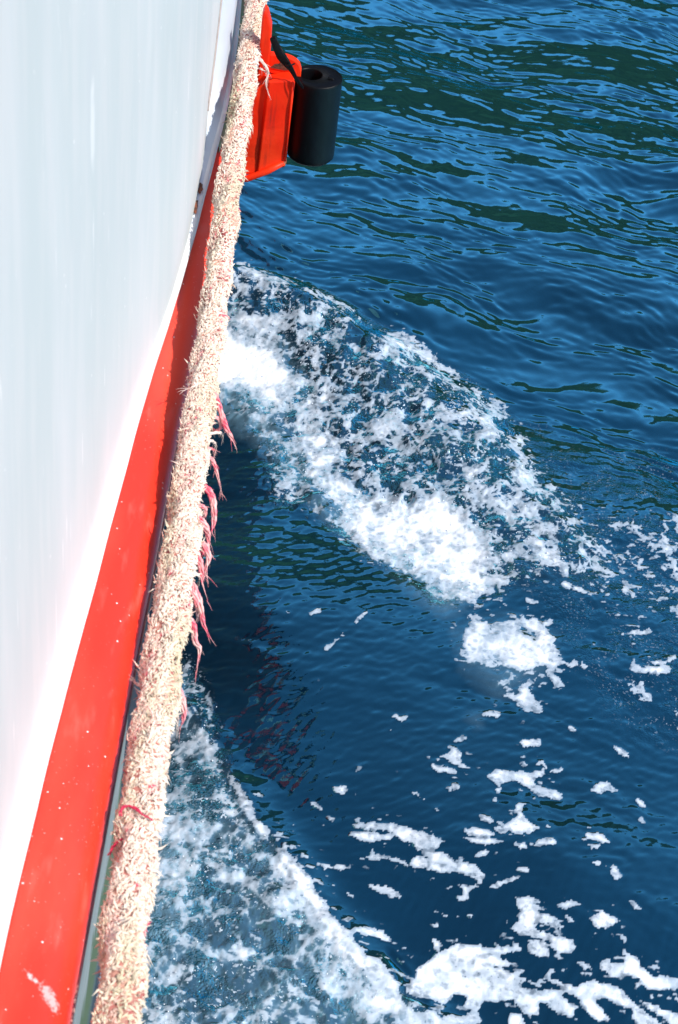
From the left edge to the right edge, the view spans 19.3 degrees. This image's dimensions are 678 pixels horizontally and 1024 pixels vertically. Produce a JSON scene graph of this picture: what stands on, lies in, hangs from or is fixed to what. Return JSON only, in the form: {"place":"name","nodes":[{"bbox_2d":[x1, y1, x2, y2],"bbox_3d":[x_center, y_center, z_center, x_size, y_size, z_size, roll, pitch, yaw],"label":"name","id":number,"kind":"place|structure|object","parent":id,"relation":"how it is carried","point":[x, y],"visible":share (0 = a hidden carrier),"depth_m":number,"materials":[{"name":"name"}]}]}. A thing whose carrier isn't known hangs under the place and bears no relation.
{"place":"outdoors","nodes":[
{"label":"outdoors","id":0,"kind":"place"},
{"bbox_2d":[95,0,677,1023],"bbox_3d":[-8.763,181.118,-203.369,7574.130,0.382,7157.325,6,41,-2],"label":"sea","id":1,"kind":"structure","parent":0,"point":[443,786],"depth_m":7.95,"materials":[{"name":"liquid"}]},
{"bbox_2d":[0,0,301,1023],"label":"boat","id":2,"kind":"object","parent":1,"relation":"on","point":[112,122],"visible":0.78,"depth_m":4.61,"materials":[{"name":"white paint"}]},
{"bbox_2d":[90,0,270,1023],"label":"rope","id":3,"kind":"object","parent":2,"relation":"attached to","point":[122,926],"visible":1,"depth_m":5.02,"materials":[{"name":"beige fabric"}]},
{"bbox_2d":[270,36,342,166],"bbox_3d":[-0.112,-1.482,7.136,0.261,0.494,0.175,-29,53,-35],"label":"fender","id":4,"kind":"object","parent":2,"relation":"hanging from","point":[314,116],"visible":0.95,"depth_m":7.14,"materials":[{"name":"black rubber"}]},
{"bbox_2d":[154,274,585,1023],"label":"spray","id":5,"kind":"object","parent":1,"relation":"on","point":[402,548],"visible":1,"depth_m":8.11,"materials":[{"name":"white liquid"}]}
]}

